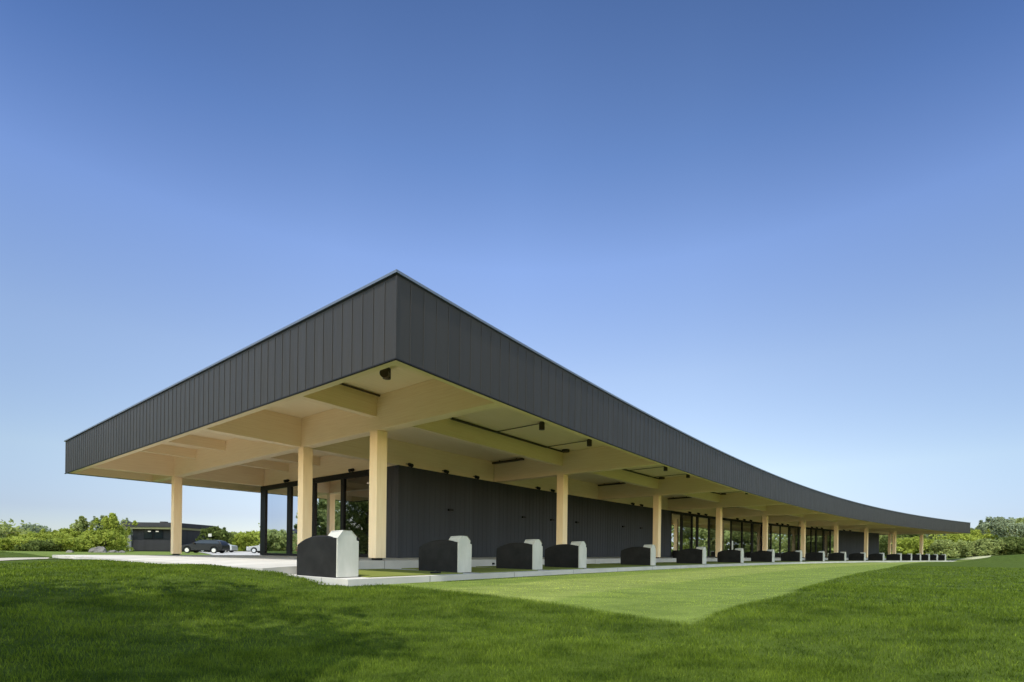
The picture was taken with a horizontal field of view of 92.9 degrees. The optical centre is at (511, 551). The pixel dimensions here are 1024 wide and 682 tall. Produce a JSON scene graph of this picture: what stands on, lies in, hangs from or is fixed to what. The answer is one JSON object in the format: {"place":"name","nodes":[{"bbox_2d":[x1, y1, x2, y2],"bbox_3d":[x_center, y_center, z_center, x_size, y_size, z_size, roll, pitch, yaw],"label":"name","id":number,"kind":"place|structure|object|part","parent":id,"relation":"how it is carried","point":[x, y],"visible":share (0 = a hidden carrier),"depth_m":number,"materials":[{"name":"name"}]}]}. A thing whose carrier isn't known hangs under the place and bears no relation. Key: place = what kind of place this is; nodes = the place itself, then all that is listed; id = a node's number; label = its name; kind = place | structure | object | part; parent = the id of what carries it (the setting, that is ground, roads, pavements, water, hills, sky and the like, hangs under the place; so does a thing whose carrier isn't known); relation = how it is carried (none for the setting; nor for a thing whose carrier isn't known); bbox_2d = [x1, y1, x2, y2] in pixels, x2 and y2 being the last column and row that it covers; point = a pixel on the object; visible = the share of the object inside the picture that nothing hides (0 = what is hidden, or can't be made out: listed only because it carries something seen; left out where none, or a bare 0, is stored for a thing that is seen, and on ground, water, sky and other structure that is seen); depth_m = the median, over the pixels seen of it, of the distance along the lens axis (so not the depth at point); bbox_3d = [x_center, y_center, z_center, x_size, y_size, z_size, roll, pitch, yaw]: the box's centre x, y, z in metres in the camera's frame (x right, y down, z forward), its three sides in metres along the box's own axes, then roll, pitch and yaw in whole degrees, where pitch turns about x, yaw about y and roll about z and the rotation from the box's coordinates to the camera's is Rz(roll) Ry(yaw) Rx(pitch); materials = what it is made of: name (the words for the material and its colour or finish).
{"place":"outdoors","nodes":[
{"label":"outdoors","id":0,"kind":"place"},
{"bbox_2d":[0,557,48,560],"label":"path","id":1,"kind":"structure","parent":0,"point":[1,559],"depth_m":18.24,"materials":[{"name":"beige concrete"}]},
{"bbox_2d":[201,543,237,551],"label":"parked car","id":2,"kind":"object","parent":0,"point":[233,548],"visible":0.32,"depth_m":66.45,"materials":[{"name":"silver metal"}]},
{"bbox_2d":[201,551,259,554],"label":"parking","id":3,"kind":"structure","parent":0,"point":[238,553],"depth_m":55.52,"materials":[{"name":"grey asphalt"}]},
{"bbox_2d":[182,540,229,552],"bbox_3d":[-34.795,-0.539,55.119,4.750,1.520,1.920,1,0,-3],"label":"parked car","id":4,"kind":"object","parent":3,"relation":"on","point":[213,546],"visible":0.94,"depth_m":54.33,"materials":[{"name":"black paint"}]},
{"bbox_3d":[-34.193,-1.039,54.425,2.970,0.375,0.160,1,0,-3],"label":"window","id":5,"kind":"part","parent":4,"relation":"part of","materials":[{"name":"grey glass"}]},
{"bbox_2d":[246,544,259,552],"bbox_3d":[-31.156,-0.442,62.235,4.700,1.420,1.920,1,0,-6],"label":"parked car","id":6,"kind":"object","parent":3,"relation":"on","point":[253,549],"visible":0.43,"depth_m":61.22,"materials":[{"name":"grey paint"}]},
{"bbox_2d":[52,555,885,574],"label":"terrace slab","id":7,"kind":"structure","parent":0,"point":[286,564],"depth_m":15.08,"materials":[{"name":"concrete"}]},
{"bbox_2d":[64,269,970,564],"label":"range building","id":8,"kind":"structure","parent":7,"relation":"on","point":[396,413],"depth_m":20.02,"materials":[{"name":"grey metal"}]},
{"bbox_2d":[260,482,288,555],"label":"window","id":9,"kind":"structure","parent":8,"relation":"in","point":[274,504],"depth_m":26.78,"materials":[{"name":"black"}]},
{"bbox_2d":[288,480,312,555],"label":"window","id":10,"kind":"structure","parent":8,"relation":"in","point":[293,486],"depth_m":25.49,"materials":[{"name":"black"}]},
{"bbox_2d":[313,474,341,535],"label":"window","id":11,"kind":"structure","parent":8,"relation":"in","point":[327,490],"depth_m":23.46,"materials":[{"name":"black"}]},
{"bbox_2d":[342,469,368,556],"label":"window","id":12,"kind":"structure","parent":8,"relation":"in","point":[355,485],"depth_m":21.89,"materials":[{"name":"black"}]},
{"bbox_2d":[671,511,681,556],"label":"window","id":13,"kind":"structure","parent":8,"relation":"in","point":[676,517],"depth_m":40.84,"materials":[{"name":"black"}]},
{"bbox_2d":[682,512,692,549],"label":"window","id":14,"kind":"structure","parent":8,"relation":"in","point":[687,518],"depth_m":42.25,"materials":[{"name":"black"}]},
{"bbox_2d":[692,514,697,547],"bbox_3d":[16.196,-1.371,43.236,0.694,3.838,0.937,1,0,12],"label":"window","id":15,"kind":"structure","parent":8,"relation":"in","point":[695,516],"depth_m":43.35,"materials":[{"name":"black"}]},
{"bbox_2d":[698,514,709,556],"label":"window","id":16,"kind":"structure","parent":8,"relation":"in","point":[703,520],"depth_m":44.59,"materials":[{"name":"black"}]},
{"bbox_2d":[709,516,715,556],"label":"window","id":17,"kind":"structure","parent":8,"relation":"in","point":[712,531],"depth_m":45.77,"materials":[{"name":"black"}]},
{"bbox_2d":[722,518,731,550],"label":"window","id":18,"kind":"structure","parent":8,"relation":"in","point":[726,522],"depth_m":47.89,"materials":[{"name":"black"}]},
{"bbox_2d":[731,519,742,549],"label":"window","id":19,"kind":"structure","parent":8,"relation":"in","point":[737,525],"depth_m":49.46,"materials":[{"name":"black"}]},
{"bbox_2d":[742,520,752,556],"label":"window","id":20,"kind":"structure","parent":8,"relation":"in","point":[747,538],"depth_m":51.21,"materials":[{"name":"black"}]},
{"bbox_2d":[752,522,762,551],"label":"window","id":21,"kind":"structure","parent":8,"relation":"in","point":[757,526],"depth_m":52.89,"materials":[{"name":"black"}]},
{"bbox_2d":[768,523,771,548],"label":"window","id":22,"kind":"structure","parent":8,"relation":"in","point":[769,524],"depth_m":54.97,"materials":[{"name":"black"}]},
{"bbox_2d":[771,524,780,556],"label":"window","id":23,"kind":"structure","parent":8,"relation":"in","point":[776,528],"depth_m":56.19,"materials":[{"name":"black"}]},
{"bbox_2d":[780,525,789,556],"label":"window","id":24,"kind":"structure","parent":8,"relation":"in","point":[785,529],"depth_m":57.79,"materials":[{"name":"black"}]},
{"bbox_2d":[789,526,798,551],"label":"window","id":25,"kind":"structure","parent":8,"relation":"in","point":[794,530],"depth_m":59.45,"materials":[{"name":"black"}]},
{"bbox_2d":[799,527,800,549],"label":"window","id":26,"kind":"structure","parent":8,"relation":"in","point":[799,527],"depth_m":60.34,"materials":[{"name":"black"}]},
{"bbox_2d":[806,527,811,552],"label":"window","id":27,"kind":"structure","parent":8,"relation":"in","point":[808,530],"depth_m":62.08,"materials":[{"name":"black"}]},
{"bbox_2d":[811,528,816,551],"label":"window","id":28,"kind":"structure","parent":8,"relation":"in","point":[814,530],"depth_m":63.04,"materials":[{"name":"black"}]},
{"bbox_2d":[816,528,823,551],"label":"window","id":29,"kind":"structure","parent":8,"relation":"in","point":[820,532],"depth_m":64.17,"materials":[{"name":"black"}]},
{"bbox_2d":[824,529,830,557],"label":"window","id":30,"kind":"structure","parent":8,"relation":"in","point":[827,532],"depth_m":65.68,"materials":[{"name":"black"}]},
{"bbox_2d":[831,530,833,552],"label":"window","id":31,"kind":"structure","parent":8,"relation":"in","point":[832,531],"depth_m":66.65,"materials":[{"name":"black"}]},
{"bbox_2d":[672,550,678,557],"bbox_3d":[11.450,0.207,33.587,0.440,0.520,0.900,1,0,43],"label":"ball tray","id":32,"kind":"object","parent":7,"relation":"on","point":[674,552],"visible":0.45,"depth_m":33.29,"materials":[{"name":"black"}]},
{"bbox_2d":[0,550,1023,681],"bbox_3d":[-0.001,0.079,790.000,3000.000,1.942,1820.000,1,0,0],"label":"lawn","id":33,"kind":"structure","parent":0,"point":[1010,562],"depth_m":5.81,"materials":[{"name":"green plant"}]},
{"bbox_2d":[0,527,30,537],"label":"shrub","id":34,"kind":"object","parent":33,"relation":"on","point":[16,533],"visible":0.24,"depth_m":54.83,"materials":[{"name":"green plant"}]},
{"bbox_2d":[0,518,38,538],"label":"tree","id":35,"kind":"object","parent":33,"relation":"on","point":[8,530],"visible":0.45,"depth_m":54.00,"materials":[{"name":"green plant"}]},
{"bbox_2d":[0,536,39,550],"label":"shrub","id":36,"kind":"object","parent":33,"relation":"on","point":[7,544],"visible":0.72,"depth_m":48.96,"materials":[{"name":"green plant"}]},
{"bbox_2d":[9,523,51,532],"bbox_3d":[-59.038,-1.560,60.198,6.282,3.680,5.954,1,0,0],"label":"tree","id":37,"kind":"object","parent":33,"relation":"on","point":[32,528],"visible":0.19,"depth_m":59.22,"materials":[{"name":"green plant"}]},
{"bbox_2d":[8,531,55,540],"bbox_3d":[-52.694,-0.885,54.106,4.136,2.605,4.421,1,0,0],"label":"shrub","id":38,"kind":"object","parent":33,"relation":"on","point":[35,535],"visible":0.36,"depth_m":53.40,"materials":[{"name":"green plant"}]},
{"bbox_2d":[14,539,63,550],"bbox_3d":[-48.892,-0.472,50.000,3.935,1.627,3.900,1,0,19],"label":"shrub","id":39,"kind":"object","parent":33,"relation":"on","point":[40,545],"visible":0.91,"depth_m":49.38,"materials":[{"name":"green plant"}]},
{"bbox_2d":[40,528,80,538],"bbox_3d":[-52.929,-1.291,57.903,4.444,3.163,4.742,1,0,41],"label":"shrub","id":40,"kind":"object","parent":33,"relation":"on","point":[68,533],"visible":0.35,"depth_m":57.35,"materials":[{"name":"green plant"}]},
{"bbox_2d":[53,537,94,551],"bbox_3d":[-46.556,-0.584,51.829,3.505,1.920,3.571,1,0,40],"label":"shrub","id":41,"kind":"object","parent":33,"relation":"on","point":[77,544],"visible":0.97,"depth_m":51.33,"materials":[{"name":"green plant"}]},
{"bbox_2d":[69,516,98,531],"bbox_3d":[-52.796,-2.177,60.075,3.134,4.511,2.896,1,0,45],"label":"tree","id":42,"kind":"object","parent":33,"relation":"on","point":[81,524],"visible":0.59,"depth_m":59.77,"materials":[{"name":"green plant"}]},
{"bbox_2d":[74,530,103,546],"bbox_3d":[-48.312,-1.065,56.048,3.955,2.871,3.804,1,0,19],"label":"shrub","id":43,"kind":"object","parent":33,"relation":"on","point":[83,533],"visible":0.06,"depth_m":55.26,"materials":[{"name":"green plant"}]},
{"bbox_2d":[88,546,107,552],"bbox_3d":[-40.807,-0.110,48.021,1.741,0.714,1.192,1,0,0],"label":"boulder","id":44,"kind":"object","parent":33,"relation":"on","point":[99,549],"visible":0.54,"depth_m":47.64,"materials":[{"name":"grey stone"}]},
{"bbox_2d":[91,515,108,530],"bbox_3d":[-53.102,-2.263,63.090,2.433,4.899,2.323,1,0,-40],"label":"tree","id":45,"kind":"object","parent":33,"relation":"on","point":[101,517],"visible":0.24,"depth_m":62.59,"materials":[{"name":"green plant"}]},
{"bbox_2d":[82,528,128,551],"bbox_3d":[-45.851,-1.072,54.999,3.822,3.033,3.953,1,0,31],"label":"shrub","id":46,"kind":"object","parent":33,"relation":"on","point":[110,539],"visible":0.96,"depth_m":54.64,"materials":[{"name":"green plant"}]},
{"bbox_2d":[87,513,137,551],"bbox_3d":[-50.020,-2.236,60.772,4.816,5.203,4.800,1,0,0],"label":"tree","id":47,"kind":"object","parent":33,"relation":"on","point":[112,522],"visible":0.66,"depth_m":60.70,"materials":[{"name":"green plant"}]},
{"bbox_2d":[121,526,131,550],"bbox_3d":[-52.018,-1.706,64.089,3.149,3.517,3.161,1,0,0],"label":"shrub","id":48,"kind":"object","parent":33,"relation":"on","point":[128,530],"visible":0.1,"depth_m":64.71,"materials":[{"name":"green plant"}]},
{"bbox_2d":[120,518,132,534],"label":"tree","id":49,"kind":"object","parent":33,"relation":"on","point":[127,520],"visible":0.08,"depth_m":77.64,"materials":[{"name":"green plant"}]},
{"bbox_2d":[122,521,212,551],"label":"outbuilding","id":50,"kind":"structure","parent":33,"relation":"on","point":[151,536],"depth_m":67.96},
{"bbox_2d":[144,530,152,538],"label":"window","id":51,"kind":"structure","parent":50,"relation":"in","point":[147,535],"depth_m":67.91,"materials":[{"name":"black glass"}]},
{"bbox_2d":[154,530,162,538],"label":"window","id":52,"kind":"structure","parent":50,"relation":"in","point":[157,535],"depth_m":67.91,"materials":[{"name":"black glass"}]},
{"bbox_2d":[195,526,233,551],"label":"tree","id":53,"kind":"object","parent":33,"relation":"on","point":[218,533],"visible":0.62,"depth_m":69.22,"materials":[{"name":"green plant"}]},
{"bbox_2d":[229,532,257,550],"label":"bush","id":54,"kind":"object","parent":33,"relation":"on","point":[239,538],"visible":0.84,"depth_m":87.00,"materials":[{"name":"green plant"}]},
{"bbox_2d":[236,530,259,549],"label":"tree","id":55,"kind":"object","parent":33,"relation":"on","point":[253,532],"visible":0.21,"depth_m":88.63,"materials":[{"name":"green plant"}]},
{"bbox_2d":[288,560,953,585],"bbox_3d":[28.934,1.202,43.367,94.462,0.540,8.098,1,0,-42],"label":"tee pad","id":56,"kind":"object","parent":33,"relation":"on","point":[356,581],"visible":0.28,"depth_m":12.58,"materials":[{"name":"concrete"}]},
{"bbox_2d":[297,530,359,577],"bbox_3d":[-3.769,0.048,9.973,1.470,0.927,0.538,1,0,37],"label":"bay divider","id":57,"kind":"object","parent":56,"relation":"on","point":[333,554],"visible":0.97,"depth_m":9.60,"materials":[{"name":"black metal"}]},
{"bbox_2d":[358,569,462,577],"bbox_3d":[-3.227,0.507,11.643,3.083,0.021,2.735,1,0,37],"label":"hitting mat","id":58,"kind":"object","parent":56,"relation":"on","point":[369,573],"visible":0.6,"depth_m":11.28,"materials":[{"name":"green carpet"}]},
{"bbox_2d":[419,536,471,572],"bbox_3d":[-1.731,0.074,12.641,1.470,0.927,0.538,1,0,38],"label":"bay divider","id":59,"kind":"object","parent":56,"relation":"on","point":[453,554],"visible":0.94,"depth_m":12.29,"materials":[{"name":"black"}]},
{"bbox_2d":[401,567,537,572],"bbox_3d":[-1.223,0.533,14.232,3.083,0.021,2.552,1,0,38],"label":"hitting mat","id":60,"kind":"object","parent":56,"relation":"on","point":[480,570],"visible":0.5,"depth_m":13.90,"materials":[{"name":"green carpet"}]},
{"bbox_2d":[496,539,542,569],"bbox_3d":[0.234,0.100,15.142,1.470,0.927,0.538,1,0,39],"label":"bay divider","id":61,"kind":"object","parent":56,"relation":"on","point":[527,554],"visible":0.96,"depth_m":14.81,"materials":[{"name":"black"}]},
{"bbox_2d":[476,566,583,569],"bbox_3d":[0.592,0.556,16.519,3.082,0.021,2.023,1,0,39],"label":"hitting mat","id":62,"kind":"object","parent":56,"relation":"on","point":[553,568],"visible":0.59,"depth_m":16.05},
{"bbox_2d":[545,541,586,567],"bbox_3d":[1.900,0.121,17.210,1.470,0.927,0.538,1,0,40],"label":"bay divider","id":63,"kind":"object","parent":56,"relation":"on","point":[573,555],"visible":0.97,"depth_m":16.86,"materials":[{"name":"black"}]},
{"bbox_2d":[542,564,653,567],"bbox_3d":[3.293,0.591,19.811,3.094,0.021,5.246,1,0,40],"label":"hitting mat","id":64,"kind":"object","parent":56,"relation":"on","point":[602,565],"visible":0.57,"depth_m":19.67,"materials":[{"name":"green carpet"}]},
{"bbox_2d":[620,544,655,565],"bbox_3d":[5.628,0.169,21.696,1.470,0.927,0.538,1,0,40],"label":"bay divider","id":65,"kind":"object","parent":56,"relation":"on","point":[645,555],"visible":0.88,"depth_m":21.38,"materials":[{"name":"black"}]},
{"bbox_2d":[600,563,700,565],"bbox_3d":[7.212,0.641,24.403,3.096,0.021,5.602,1,0,41],"label":"hitting mat","id":66,"kind":"object","parent":56,"relation":"on","point":[663,564],"visible":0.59,"depth_m":23.59,"materials":[{"name":"green carpet"}]},
{"bbox_2d":[676,547,705,563],"bbox_3d":[9.724,0.222,26.370,1.470,0.927,0.538,1,0,43],"label":"bay divider","id":67,"kind":"object","parent":56,"relation":"on","point":[696,555],"visible":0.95,"depth_m":26.07,"materials":[{"name":"black"}]},
{"bbox_2d":[657,562,733,563],"bbox_3d":[11.344,0.694,29.010,3.095,0.021,5.551,1,0,43],"label":"hitting mat","id":68,"kind":"object","parent":56,"relation":"on","point":[706,562],"visible":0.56,"depth_m":28.03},
{"bbox_2d":[717,548,743,562],"bbox_3d":[13.874,0.275,30.890,1.470,0.927,0.538,1,0,43],"label":"bay divider","id":69,"kind":"object","parent":56,"relation":"on","point":[736,555],"visible":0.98,"depth_m":30.56,"materials":[{"name":"black"}]},
{"bbox_2d":[706,561,771,562],"bbox_3d":[15.624,0.749,33.549,3.096,0.021,5.703,1,0,44],"label":"hitting mat","id":70,"kind":"object","parent":56,"relation":"on","point":[745,562],"visible":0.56,"depth_m":32.99,"materials":[{"name":"green carpet"}]},
{"bbox_2d":[751,549,774,561],"bbox_3d":[18.258,0.331,35.421,0.538,0.927,1.470,1,0,-45],"label":"bay divider","id":71,"kind":"object","parent":56,"relation":"on","point":[768,555],"visible":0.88,"depth_m":35.15,"materials":[{"name":"black"}]},
{"bbox_2d":[781,550,801,561],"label":"bay divider","id":72,"kind":"object","parent":56,"relation":"on","point":[796,555],"visible":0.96,"depth_m":39.84,"materials":[{"name":"black"}]},
{"bbox_2d":[805,551,824,560],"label":"bay divider","id":73,"kind":"object","parent":56,"relation":"on","point":[816,556],"visible":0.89,"depth_m":44.15,"materials":[{"name":"black"}]},
{"bbox_2d":[828,552,845,560],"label":"bay divider","id":74,"kind":"object","parent":56,"relation":"on","point":[840,556],"visible":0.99,"depth_m":48.50,"materials":[{"name":"black"}]},
{"bbox_2d":[848,552,865,560],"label":"bay divider","id":75,"kind":"object","parent":56,"relation":"on","point":[860,556],"visible":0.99,"depth_m":52.58,"materials":[{"name":"black"}]},
{"bbox_2d":[868,553,883,560],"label":"bay divider","id":76,"kind":"object","parent":56,"relation":"on","point":[880,556],"visible":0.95,"depth_m":56.74,"materials":[{"name":"black"}]},
{"bbox_2d":[886,553,901,560],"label":"bay divider","id":77,"kind":"object","parent":56,"relation":"on","point":[897,556],"visible":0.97,"depth_m":60.54,"materials":[{"name":"black"}]},
{"bbox_2d":[902,553,911,559],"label":"bay divider","id":78,"kind":"object","parent":56,"relation":"on","point":[908,556],"visible":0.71,"depth_m":62.64,"materials":[{"name":"black"}]},
{"bbox_2d":[912,554,920,559],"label":"bay divider","id":79,"kind":"object","parent":56,"relation":"on","point":[916,556],"visible":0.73,"depth_m":64.60,"materials":[{"name":"black"}]},
{"bbox_2d":[921,554,929,559],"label":"bay divider","id":80,"kind":"object","parent":56,"relation":"on","point":[925,556],"visible":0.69,"depth_m":66.45,"materials":[{"name":"black"}]},
{"bbox_2d":[930,554,937,559],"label":"bay divider","id":81,"kind":"object","parent":56,"relation":"on","point":[934,557],"visible":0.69,"depth_m":68.10,"materials":[{"name":"black"}]},
{"bbox_2d":[938,554,945,559],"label":"bay divider","id":82,"kind":"object","parent":56,"relation":"on","point":[942,557],"visible":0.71,"depth_m":69.87,"materials":[{"name":"black"}]},
{"bbox_2d":[879,535,887,555],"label":"tree","id":83,"kind":"object","parent":33,"relation":"on","point":[883,550],"visible":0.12,"depth_m":116.06,"materials":[{"name":"green plant"}]},
{"bbox_2d":[879,534,925,555],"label":"tree","id":84,"kind":"object","parent":33,"relation":"on","point":[883,541],"visible":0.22,"depth_m":111.85,"materials":[{"name":"green plant"}]},
{"bbox_2d":[891,536,934,553],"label":"tree","id":85,"kind":"object","parent":33,"relation":"on","point":[907,545],"visible":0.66,"depth_m":98.72,"materials":[{"name":"green plant"}]},
{"bbox_2d":[923,534,945,540],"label":"tree","id":86,"kind":"object","parent":33,"relation":"on","point":[928,537],"visible":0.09,"depth_m":112.87,"materials":[{"name":"green plant"}]},
{"bbox_2d":[925,539,967,558],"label":"bush","id":87,"kind":"object","parent":33,"relation":"on","point":[947,547],"visible":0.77,"depth_m":96.02,"materials":[{"name":"green plant"}]},
{"bbox_2d":[926,528,974,539],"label":"tree","id":88,"kind":"object","parent":33,"relation":"on","point":[939,535],"visible":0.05,"depth_m":112.92,"materials":[{"name":"green plant"}]},
{"bbox_2d":[929,533,983,557],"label":"tree","id":89,"kind":"object","parent":33,"relation":"on","point":[967,537],"visible":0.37,"depth_m":103.20,"materials":[{"name":"green plant"}]},
{"bbox_2d":[970,528,998,539],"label":"tree","id":90,"kind":"object","parent":33,"relation":"on","point":[978,533],"visible":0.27,"depth_m":108.66,"materials":[{"name":"green plant"}]},
{"bbox_2d":[955,538,1016,557],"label":"bush","id":91,"kind":"object","parent":33,"relation":"on","point":[981,547],"visible":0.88,"depth_m":96.28,"materials":[{"name":"green plant"}]},
{"bbox_2d":[971,522,1011,536],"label":"tree","id":92,"kind":"object","parent":33,"relation":"on","point":[996,530],"visible":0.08,"depth_m":109.16,"materials":[{"name":"green plant"}]},
{"bbox_2d":[970,516,1023,538],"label":"tree","id":93,"kind":"object","parent":33,"relation":"on","point":[999,524],"visible":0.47,"depth_m":107.43,"materials":[{"name":"green plant"}]},
{"bbox_2d":[990,536,1023,553],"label":"tree","id":94,"kind":"object","parent":33,"relation":"on","point":[1019,545],"visible":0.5,"depth_m":95.64,"materials":[{"name":"green plant"}]},
{"bbox_2d":[1009,521,1023,537],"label":"tree","id":95,"kind":"object","parent":33,"relation":"on","point":[1015,530],"visible":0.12,"depth_m":108.14,"materials":[{"name":"green plant"}]},
{"bbox_2d":[1010,517,1023,524],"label":"tree","id":96,"kind":"object","parent":33,"relation":"on","point":[1018,520],"visible":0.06,"depth_m":112.54,"materials":[{"name":"green plant"}]},
{"bbox_2d":[0,0,1023,532],"label":"sky","id":97,"kind":"structure","parent":0,"point":[787,235],"materials":[{"name":"blue"}]},
{"bbox_2d":[954,554,1016,559],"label":"sandy path","id":98,"kind":"structure","parent":0,"point":[978,557],"depth_m":73.13,"materials":[{"name":"beige sand"}]}
]}

